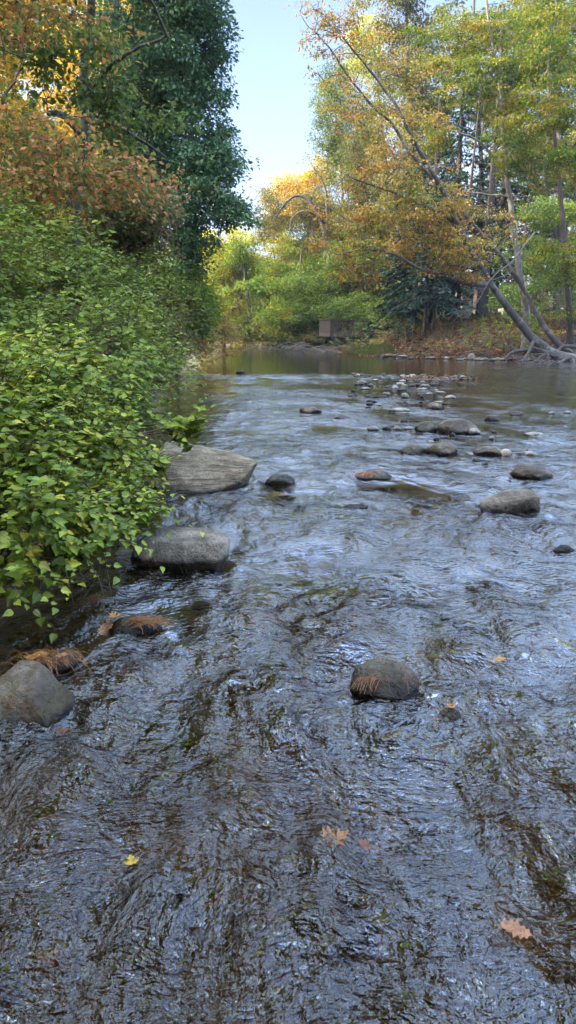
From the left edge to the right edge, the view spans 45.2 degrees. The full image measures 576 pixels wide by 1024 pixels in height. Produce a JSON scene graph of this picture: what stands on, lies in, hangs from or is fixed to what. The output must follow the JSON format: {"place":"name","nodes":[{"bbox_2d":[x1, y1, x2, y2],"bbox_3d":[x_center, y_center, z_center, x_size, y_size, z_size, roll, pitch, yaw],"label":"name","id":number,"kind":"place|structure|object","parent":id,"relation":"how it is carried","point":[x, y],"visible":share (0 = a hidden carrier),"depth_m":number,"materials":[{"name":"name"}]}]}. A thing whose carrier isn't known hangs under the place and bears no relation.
{"place":"outdoors","nodes":[
{"label":"outdoors","id":0,"kind":"place"},
{"bbox_2d":[48,725,67,735],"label":"pine needles","id":1,"kind":"object","parent":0,"point":[64,730],"visible":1,"depth_m":2.74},
{"bbox_2d":[77,594,104,604],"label":"pine needles","id":2,"kind":"object","parent":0,"point":[92,598],"visible":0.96,"depth_m":3.97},
{"bbox_2d":[0,343,575,1023],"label":"water","id":3,"kind":"structure","parent":0,"point":[220,751],"depth_m":2.65,"materials":[{"name":"liquid"}]},
{"bbox_2d":[31,650,82,673],"bbox_3d":[-1.103,0.713,3.283,0.259,0.103,0.171,0,15,0],"label":"river rock","id":4,"kind":"object","parent":3,"relation":"in","point":[63,669],"visible":0.45,"depth_m":3.23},
{"bbox_2d":[0,647,93,674],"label":"pine needles","id":5,"kind":"object","parent":4,"relation":"on","point":[39,657],"visible":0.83,"depth_m":3.17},
{"bbox_2d":[26,651,48,659],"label":"fallen leaf","id":6,"kind":"object","parent":5,"relation":"on","point":[32,657],"visible":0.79,"depth_m":3.22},
{"bbox_2d":[123,855,138,864],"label":"fallen leaf","id":7,"kind":"object","parent":3,"relation":"on","point":[130,860],"visible":1,"depth_m":2.07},
{"bbox_2d":[109,615,162,636],"bbox_3d":[-0.803,0.613,3.647,0.278,0.122,0.185,0,15,0],"label":"river rock","id":8,"kind":"object","parent":3,"relation":"on","point":[117,626],"visible":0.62,"depth_m":3.60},
{"bbox_2d":[98,619,112,634],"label":"fallen leaf","id":9,"kind":"object","parent":8,"relation":"on","point":[105,627],"visible":1,"depth_m":3.60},
{"bbox_2d":[120,613,173,631],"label":"pine needles","id":10,"kind":"object","parent":8,"relation":"on","point":[154,620],"visible":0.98,"depth_m":3.60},
{"bbox_2d":[265,474,294,485],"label":"river rock","id":11,"kind":"object","parent":3,"relation":"on","point":[279,479],"visible":0.75,"depth_m":7.07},
{"bbox_2d":[300,406,321,412],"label":"river rock","id":12,"kind":"object","parent":3,"relation":"on","point":[308,409],"visible":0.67,"depth_m":13.07,"materials":[{"name":"grey stone"}]},
{"bbox_2d":[320,826,348,845],"bbox_3d":[0.139,1.006,2.138,0.090,0.022,0.100,4,15,13],"label":"fallen leaf","id":13,"kind":"object","parent":3,"relation":"on","point":[338,834],"visible":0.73,"depth_m":2.16,"materials":[{"name":"plant"}]},
{"bbox_2d":[343,504,367,508],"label":"river rock","id":14,"kind":"object","parent":3,"relation":"on","point":[359,506],"visible":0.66,"depth_m":6.12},
{"bbox_2d":[358,839,370,849],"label":"fallen leaf","id":15,"kind":"object","parent":3,"relation":"on","point":[365,844],"visible":1,"depth_m":2.15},
{"bbox_2d":[355,469,391,480],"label":"river rock","id":16,"kind":"object","parent":3,"relation":"on","point":[383,475],"visible":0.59,"depth_m":7.33,"materials":[{"name":"grey stone"}]},
{"bbox_2d":[346,471,378,477],"bbox_3d":[0.773,-0.397,7.185,0.360,0.048,0.268,0,15,0],"label":"straw","id":17,"kind":"object","parent":16,"relation":"on","point":[366,473],"visible":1,"depth_m":7.14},
{"bbox_2d":[349,658,419,699],"bbox_3d":[0.425,0.783,3.094,0.310,0.200,0.280,0,15,0],"label":"river rock","id":18,"kind":"object","parent":3,"relation":"on","point":[394,690],"visible":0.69,"depth_m":3.02,"materials":[{"name":"stone"}]},
{"bbox_2d":[350,674,385,692],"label":"pine needles","id":19,"kind":"object","parent":18,"relation":"on","point":[366,680],"visible":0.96,"depth_m":2.97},
{"bbox_2d":[358,670,425,690],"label":"pine needles","id":20,"kind":"object","parent":18,"relation":"on","point":[400,680],"visible":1,"depth_m":2.94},
{"bbox_2d":[380,353,409,357],"bbox_3d":[5.850,-8.409,37.437,1.855,0.387,0.277,-1,15,-4],"label":"fallen log","id":21,"kind":"object","parent":3,"relation":"on","point":[393,356],"visible":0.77,"depth_m":37.44,"materials":[{"name":"grey wood"}]},
{"bbox_2d":[389,408,410,411],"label":"river rock","id":22,"kind":"object","parent":3,"relation":"on","point":[402,409],"visible":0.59,"depth_m":13.31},
{"bbox_2d":[400,445,426,454],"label":"river rock","id":23,"kind":"object","parent":3,"relation":"on","point":[413,449],"visible":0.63,"depth_m":8.74,"materials":[{"name":"grey stone"}]},
{"bbox_2d":[414,421,437,431],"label":"river rock","id":24,"kind":"object","parent":3,"relation":"on","point":[429,426],"visible":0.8,"depth_m":10.67,"materials":[{"name":"grey stone"}]},
{"bbox_2d":[427,403,443,409],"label":"river rock","id":25,"kind":"object","parent":3,"relation":"on","point":[438,406],"visible":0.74,"depth_m":13.71,"materials":[{"name":"grey stone"}]},
{"bbox_2d":[401,375,477,379],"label":"fallen leaves","id":26,"kind":"object","parent":3,"relation":"on","point":[403,378],"visible":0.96,"depth_m":21.71,"materials":[{"name":"brown plant"}]},
{"bbox_2d":[426,442,457,455],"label":"river rock","id":27,"kind":"object","parent":3,"relation":"on","point":[444,448],"visible":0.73,"depth_m":8.77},
{"bbox_2d":[439,707,460,720],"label":"river rock","id":28,"kind":"object","parent":3,"relation":"on","point":[452,714],"visible":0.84,"depth_m":2.83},
{"bbox_2d":[469,428,480,434],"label":"river rock","id":29,"kind":"object","parent":3,"relation":"on","point":[473,431],"visible":0.73,"depth_m":10.46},
{"bbox_2d":[473,446,501,455],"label":"river rock","id":30,"kind":"object","parent":3,"relation":"on","point":[488,451],"visible":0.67,"depth_m":8.64,"materials":[{"name":"grey stone"}]},
{"bbox_2d":[484,415,499,420],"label":"river rock","id":31,"kind":"object","parent":3,"relation":"on","point":[491,418],"visible":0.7,"depth_m":11.95,"materials":[{"name":"grey stone"}]},
{"bbox_2d":[501,449,512,456],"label":"river rock","id":32,"kind":"object","parent":3,"relation":"on","point":[506,452],"visible":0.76,"depth_m":8.62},
{"bbox_2d":[479,489,539,512],"bbox_3d":[1.902,-0.038,6.013,0.520,0.290,0.230,0,15,0],"label":"river rock","id":33,"kind":"object","parent":3,"relation":"on","point":[518,501],"visible":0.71,"depth_m":5.92,"materials":[{"name":"grey stone"}]},
{"bbox_2d":[500,918,531,938],"bbox_3d":[0.600,1.095,1.823,0.072,0.010,0.062,0,15,0],"label":"fallen leaf","id":34,"kind":"object","parent":3,"relation":"on","point":[515,928],"visible":1,"depth_m":1.83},
{"bbox_2d":[510,411,522,415],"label":"river rock","id":35,"kind":"object","parent":3,"relation":"on","point":[516,413],"visible":0.67,"depth_m":12.70,"materials":[{"name":"grey stone"}]},
{"bbox_2d":[510,464,552,479],"bbox_3d":[2.624,-0.410,7.443,0.462,0.207,0.307,0,15,0],"label":"river rock","id":36,"kind":"object","parent":3,"relation":"on","point":[526,471],"visible":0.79,"depth_m":7.35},
{"bbox_2d":[523,432,542,435],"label":"river rock","id":37,"kind":"object","parent":3,"relation":"on","point":[532,433],"visible":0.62,"depth_m":10.31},
{"bbox_2d":[506,353,568,362],"bbox_3d":[11.660,-6.899,31.852,3.391,0.772,0.553,0,15,0],"label":"driftwood pile","id":38,"kind":"object","parent":3,"relation":"on","point":[527,359],"visible":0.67,"depth_m":31.80,"materials":[{"name":"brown wood"}]},
{"bbox_2d":[553,545,574,552],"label":"river rock","id":39,"kind":"object","parent":3,"relation":"on","point":[563,549],"visible":0.83,"depth_m":4.94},
{"bbox_2d":[0,314,575,568],"bbox_3d":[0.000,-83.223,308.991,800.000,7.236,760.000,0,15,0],"label":"ground","id":40,"kind":"structure","parent":0,"point":[418,353],"depth_m":39.34,"materials":[{"name":"soil"}]},
{"bbox_2d":[0,40,59,148],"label":"golden tree","id":41,"kind":"object","parent":40,"relation":"on","point":[7,67],"visible":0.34,"depth_m":26.86,"materials":[{"name":"orange plant"}]},
{"bbox_2d":[0,0,109,289],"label":"golden tree","id":42,"kind":"object","parent":40,"relation":"on","point":[60,13],"visible":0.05,"depth_m":29.32,"materials":[{"name":"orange plant"}]},
{"bbox_2d":[0,2,112,303],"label":"golden tree","id":43,"kind":"object","parent":40,"relation":"on","point":[42,83],"visible":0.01,"depth_m":47.18,"materials":[{"name":"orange plant"}]},
{"bbox_2d":[0,0,168,287],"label":"golden tree","id":44,"kind":"object","parent":40,"relation":"on","point":[53,95],"visible":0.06,"depth_m":32.97,"materials":[{"name":"yellow plant"}]},
{"bbox_2d":[0,189,188,450],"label":"leafy bush","id":45,"kind":"object","parent":40,"relation":"on","point":[41,277],"visible":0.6,"depth_m":6.39,"materials":[{"name":"green plant"}]},
{"bbox_2d":[0,309,204,643],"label":"leafy bush","id":46,"kind":"object","parent":40,"relation":"on","point":[42,476],"visible":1,"depth_m":4.00,"materials":[{"name":"green plant"}]},
{"bbox_2d":[0,173,204,408],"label":"leafy bush","id":47,"kind":"object","parent":40,"relation":"on","point":[57,232],"visible":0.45,"depth_m":8.69,"materials":[{"name":"green plant"}]},
{"bbox_2d":[0,0,205,363],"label":"linden tree","id":48,"kind":"object","parent":40,"relation":"on","point":[86,92],"visible":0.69,"depth_m":12.29,"materials":[{"name":"green plant"}]},
{"bbox_2d":[0,0,208,339],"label":"red leaved tree","id":49,"kind":"object","parent":40,"relation":"on","point":[68,160],"visible":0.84,"depth_m":9.56,"materials":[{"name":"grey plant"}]},
{"bbox_2d":[30,234,213,438],"bbox_3d":[-3.349,-3.497,12.375,3.631,3.381,7.312,-2,15,-9],"label":"leafy bush","id":50,"kind":"object","parent":40,"relation":"on","point":[156,324],"visible":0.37,"depth_m":13.48,"materials":[{"name":"green plant"}]},
{"bbox_2d":[53,178,191,342],"bbox_3d":[-3.634,-4.974,15.574,2.933,4.879,3.579,0,15,0],"label":"dogwood tree","id":51,"kind":"object","parent":40,"relation":"on","point":[132,235],"visible":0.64,"depth_m":15.02,"materials":[{"name":"green plant"}]},
{"bbox_2d":[63,0,189,330],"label":"golden tree","id":52,"kind":"object","parent":40,"relation":"on","point":[116,187],"depth_m":40.06,"materials":[{"name":"yellow plant"}]},
{"bbox_2d":[74,404,218,489],"bbox_3d":[-1.534,-0.430,5.854,1.682,0.933,1.464,4,15,16],"label":"leafy sprig","id":53,"kind":"object","parent":40,"relation":"on","point":[180,429],"visible":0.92,"depth_m":5.82,"materials":[{"name":"green plant"}]},
{"bbox_2d":[92,275,226,379],"bbox_3d":[-4.120,-5.800,20.786,4.435,3.324,9.119,0,15,0],"label":"leafy bush","id":54,"kind":"object","parent":40,"relation":"on","point":[174,331],"visible":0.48,"depth_m":21.23,"materials":[{"name":"green plant"}]},
{"bbox_2d":[65,0,265,331],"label":"oak tree","id":55,"kind":"object","parent":40,"relation":"on","point":[172,71],"visible":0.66,"depth_m":22.34,"materials":[{"name":"green plant"}]},
{"bbox_2d":[127,256,227,372],"bbox_3d":[-3.882,-6.918,25.249,3.330,4.308,6.396,0,15,0],"label":"leafy bush","id":56,"kind":"object","parent":40,"relation":"on","point":[212,301],"visible":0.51,"depth_m":23.59,"materials":[{"name":"green plant"}]},
{"bbox_2d":[131,527,229,570],"bbox_3d":[-0.729,0.342,4.763,0.660,0.398,0.370,0,15,0],"label":"boulder","id":57,"kind":"object","parent":40,"relation":"on","point":[183,548],"visible":0.62,"depth_m":4.62,"materials":[{"name":"grey stone"}]},
{"bbox_2d":[145,313,258,368],"bbox_3d":[-4.415,-8.430,33.072,6.199,2.724,14.170,0,15,0],"label":"leafy bush","id":58,"kind":"object","parent":40,"relation":"on","point":[226,328],"visible":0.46,"depth_m":32.08,"materials":[{"name":"green plant"}]},
{"bbox_2d":[151,441,257,494],"bbox_3d":[-0.845,-0.355,6.967,1.001,0.615,0.753,3,15,11],"label":"boulder","id":59,"kind":"object","parent":40,"relation":"on","point":[195,469],"visible":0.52,"depth_m":6.85,"materials":[{"name":"beige stone"}]},
{"bbox_2d":[210,250,257,344],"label":"leafy tree","id":60,"kind":"object","parent":40,"relation":"on","point":[239,292],"visible":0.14,"depth_m":64.27,"materials":[{"name":"green plant"}]},
{"bbox_2d":[194,222,280,345],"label":"yellow green tree","id":61,"kind":"object","parent":40,"relation":"on","point":[216,275],"visible":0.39,"depth_m":60.39,"materials":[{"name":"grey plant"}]},
{"bbox_2d":[216,236,286,346],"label":"green tree","id":62,"kind":"object","parent":40,"relation":"on","point":[252,284],"visible":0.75,"depth_m":58.19,"materials":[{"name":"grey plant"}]},
{"bbox_2d":[235,242,309,345],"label":"leafy tree","id":63,"kind":"object","parent":40,"relation":"on","point":[278,253],"visible":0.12,"depth_m":61.64,"materials":[{"name":"yellow plant"}]},
{"bbox_2d":[217,297,336,347],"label":"leafy bush","id":64,"kind":"object","parent":40,"relation":"on","point":[311,338],"visible":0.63,"depth_m":55.84,"materials":[{"name":"green plant"}]},
{"bbox_2d":[238,305,329,346],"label":"leafy sapling","id":65,"kind":"object","parent":40,"relation":"on","point":[297,331],"visible":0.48,"depth_m":57.43,"materials":[{"name":"green plant"}]},
{"bbox_2d":[1,265,575,344],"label":"woods","id":66,"kind":"object","parent":40,"relation":"on","point":[352,318],"visible":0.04,"depth_m":50.78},
{"bbox_2d":[242,342,347,351],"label":"driftwood pile","id":67,"kind":"object","parent":40,"relation":"on","point":[301,347],"visible":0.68,"depth_m":49.78,"materials":[{"name":"brown wood"}]},
{"bbox_2d":[259,150,339,263],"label":"golden tree","id":68,"kind":"object","parent":40,"relation":"on","point":[305,182],"visible":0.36,"depth_m":76.75,"materials":[{"name":"yellow plant"}]},
{"bbox_2d":[260,223,344,338],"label":"leafy tree","id":69,"kind":"object","parent":40,"relation":"on","point":[287,245],"visible":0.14,"depth_m":62.78,"materials":[{"name":"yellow plant"}]},
{"bbox_2d":[249,152,363,342],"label":"arching tree","id":70,"kind":"object","parent":40,"relation":"on","point":[308,222],"visible":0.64,"depth_m":56.65,"materials":[{"name":"orange plant"}]},
{"bbox_2d":[248,247,367,345],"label":"green tree","id":71,"kind":"object","parent":40,"relation":"on","point":[297,296],"visible":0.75,"depth_m":55.66,"materials":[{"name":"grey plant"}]},
{"bbox_2d":[304,35,393,327],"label":"poplar tree","id":72,"kind":"object","parent":40,"relation":"on","point":[331,94],"visible":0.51,"depth_m":55.43,"materials":[{"name":"green plant"}]},
{"bbox_2d":[301,229,396,342],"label":"green tree","id":73,"kind":"object","parent":40,"relation":"on","point":[348,302],"visible":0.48,"depth_m":52.38,"materials":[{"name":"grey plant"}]},
{"bbox_2d":[318,319,395,346],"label":"viewing deck","id":74,"kind":"structure","parent":40,"relation":"on","point":[324,327],"depth_m":48.84,"materials":[{"name":"brown wood"}]},
{"bbox_2d":[328,302,408,350],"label":"leafy bush","id":75,"kind":"object","parent":40,"relation":"on","point":[367,313],"visible":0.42,"depth_m":44.68,"materials":[{"name":"green plant"}]},
{"bbox_2d":[316,250,423,319],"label":"leafy tree","id":76,"kind":"object","parent":40,"relation":"on","point":[376,291],"visible":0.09,"depth_m":53.77,"materials":[{"name":"green plant"}]},
{"bbox_2d":[343,342,398,355],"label":"grass","id":77,"kind":"structure","parent":40,"relation":"on","point":[371,349],"depth_m":41.52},
{"bbox_2d":[326,9,427,285],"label":"background tree","id":78,"kind":"object","parent":40,"relation":"on","point":[352,65],"visible":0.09,"depth_m":61.52,"materials":[{"name":"yellow plant"}]},
{"bbox_2d":[326,83,441,337],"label":"background tree","id":79,"kind":"object","parent":40,"relation":"on","point":[358,155],"visible":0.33,"depth_m":52.84,"materials":[{"name":"green plant"}]},
{"bbox_2d":[364,259,429,340],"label":"hemlock tree","id":80,"kind":"object","parent":40,"relation":"on","point":[388,299],"visible":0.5,"depth_m":43.70,"materials":[{"name":"green plant"}]},
{"bbox_2d":[367,317,426,345],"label":"leafy bush","id":81,"kind":"object","parent":40,"relation":"on","point":[385,335],"visible":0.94,"depth_m":42.33,"materials":[{"name":"green plant"}]},
{"bbox_2d":[351,0,466,322],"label":"background tree","id":82,"kind":"object","parent":40,"relation":"on","point":[425,102],"visible":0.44,"depth_m":45.59,"materials":[{"name":"yellow plant"}]},
{"bbox_2d":[361,159,457,333],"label":"hemlock tree","id":83,"kind":"object","parent":40,"relation":"on","point":[414,313],"visible":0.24,"depth_m":41.63,"materials":[{"name":"green plant"}]},
{"bbox_2d":[284,0,575,362],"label":"leaning maple","id":84,"kind":"object","parent":40,"relation":"on","point":[448,212],"visible":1,"depth_m":28.72,"materials":[{"name":"orange plant"}]},
{"bbox_2d":[383,224,478,330],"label":"hemlock tree","id":85,"kind":"object","parent":40,"relation":"on","point":[433,291],"visible":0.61,"depth_m":41.14,"materials":[{"name":"green plant"}]},
{"bbox_2d":[422,99,439,331],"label":"bare trunk","id":86,"kind":"object","parent":40,"relation":"on","point":[424,321],"visible":0.49,"depth_m":42.08,"materials":[{"name":"grey wood"}]},
{"bbox_2d":[428,105,438,323],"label":"bare trunk","id":87,"kind":"object","parent":40,"relation":"on","point":[430,315],"visible":0.2,"depth_m":44.01,"materials":[{"name":"grey wood"}]},
{"bbox_2d":[337,315,575,359],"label":"fallen leaves","id":88,"kind":"object","parent":40,"relation":"on","point":[451,350],"depth_m":39.26,"materials":[{"name":"plant"}]},
{"bbox_2d":[437,418,477,434],"bbox_3d":[2.621,-1.294,10.700,0.546,0.308,0.539,-9,17,-31],"label":"river rock","id":89,"kind":"object","parent":40,"relation":"on","point":[459,426],"visible":0.65,"depth_m":10.52,"materials":[{"name":"grey stone"}]},
{"bbox_2d":[408,30,512,317],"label":"hemlock tree","id":90,"kind":"object","parent":40,"relation":"on","point":[460,121],"visible":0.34,"depth_m":42.69,"materials":[{"name":"green plant"}]},
{"bbox_2d":[388,0,543,313],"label":"background tree","id":91,"kind":"object","parent":40,"relation":"on","point":[479,130],"visible":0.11,"depth_m":48.90,"materials":[{"name":"green plant"}]},
{"bbox_2d":[452,84,481,321],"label":"bare trunk","id":92,"kind":"object","parent":40,"relation":"on","point":[466,232],"visible":0.52,"depth_m":40.62,"materials":[{"name":"grey wood"}]},
{"bbox_2d":[368,5,575,312],"bbox_3d":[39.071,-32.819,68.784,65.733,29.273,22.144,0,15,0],"label":"tree","id":93,"kind":"object","parent":40,"relation":"on","point":[511,178],"visible":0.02,"depth_m":64.75,"materials":[{"name":"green plant"}]},
{"bbox_2d":[470,107,483,312],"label":"bare trunk","id":94,"kind":"object","parent":40,"relation":"on","point":[478,197],"visible":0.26,"depth_m":44.22,"materials":[{"name":"grey wood"}]},
{"bbox_2d":[463,296,500,316],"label":"board fence","id":95,"kind":"object","parent":40,"relation":"on","point":[467,300],"visible":0.06,"depth_m":57.19,"materials":[{"name":"grey wood"}]},
{"bbox_2d":[400,0,575,352],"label":"pale trunk maple","id":96,"kind":"object","parent":40,"relation":"on","point":[464,56],"visible":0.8,"depth_m":32.92,"materials":[{"name":"green plant"}]},
{"bbox_2d":[475,6,504,317],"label":"bare trunk","id":97,"kind":"object","parent":40,"relation":"on","point":[482,307],"visible":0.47,"depth_m":41.34,"materials":[{"name":"grey wood"}]},
{"bbox_2d":[416,310,575,349],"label":"grass","id":98,"kind":"structure","parent":40,"relation":"on","point":[461,321],"depth_m":40.56,"materials":[{"name":"brown grass"}]},
{"bbox_2d":[458,283,545,354],"bbox_3d":[11.353,-9.984,36.348,5.017,3.795,4.942,0,15,0],"label":"leafy bush","id":99,"kind":"object","parent":40,"relation":"on","point":[518,336],"visible":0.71,"depth_m":35.60,"materials":[{"name":"green plant"}]},
{"bbox_2d":[460,65,544,316],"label":"hemlock tree","id":100,"kind":"object","parent":40,"relation":"on","point":[502,205],"visible":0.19,"depth_m":45.92,"materials":[{"name":"green plant"}]},
{"bbox_2d":[482,0,575,310],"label":"background tree","id":101,"kind":"object","parent":40,"relation":"on","point":[547,186],"visible":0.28,"depth_m":44.20,"materials":[{"name":"green plant"}]},
{"bbox_2d":[485,194,575,315],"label":"green maple","id":102,"kind":"object","parent":40,"relation":"on","point":[527,214],"visible":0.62,"depth_m":40.45,"materials":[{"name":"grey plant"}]},
{"bbox_2d":[498,0,575,351],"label":"yellow green maple","id":103,"kind":"object","parent":40,"relation":"on","point":[553,42],"visible":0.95,"depth_m":30.89,"materials":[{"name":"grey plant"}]},
{"bbox_2d":[500,56,575,313],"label":"hemlock tree","id":104,"kind":"object","parent":40,"relation":"on","point":[549,234],"visible":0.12,"depth_m":49.62,"materials":[{"name":"green plant"}]},
{"bbox_2d":[535,114,546,304],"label":"bare trunk","id":105,"kind":"object","parent":40,"relation":"on","point":[542,208],"visible":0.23,"depth_m":44.22,"materials":[{"name":"grey wood"}]},
{"bbox_2d":[512,46,575,308],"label":"background tree","id":106,"kind":"object","parent":40,"relation":"on","point":[572,92],"visible":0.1,"depth_m":53.50,"materials":[{"name":"green plant"}]},
{"bbox_2d":[520,276,575,334],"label":"leafy bush","id":107,"kind":"object","parent":40,"relation":"on","point":[547,303],"visible":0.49,"depth_m":38.52,"materials":[{"name":"green plant"}]},
{"bbox_2d":[534,329,575,351],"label":"leafy bush","id":108,"kind":"object","parent":40,"relation":"on","point":[543,333],"visible":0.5,"depth_m":34.85,"materials":[{"name":"green plant"}]},
{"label":"streambed cobbles","id":109,"kind":"object","parent":40,"relation":"on","visible":0},
{"bbox_2d":[0,660,74,727],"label":"river rock","id":110,"kind":"object","parent":109,"relation":"on","point":[37,692],"visible":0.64,"depth_m":2.83,"materials":[{"name":"stone"}]},
{"bbox_2d":[0,0,575,311],"label":"sky","id":111,"kind":"structure","parent":0,"point":[272,117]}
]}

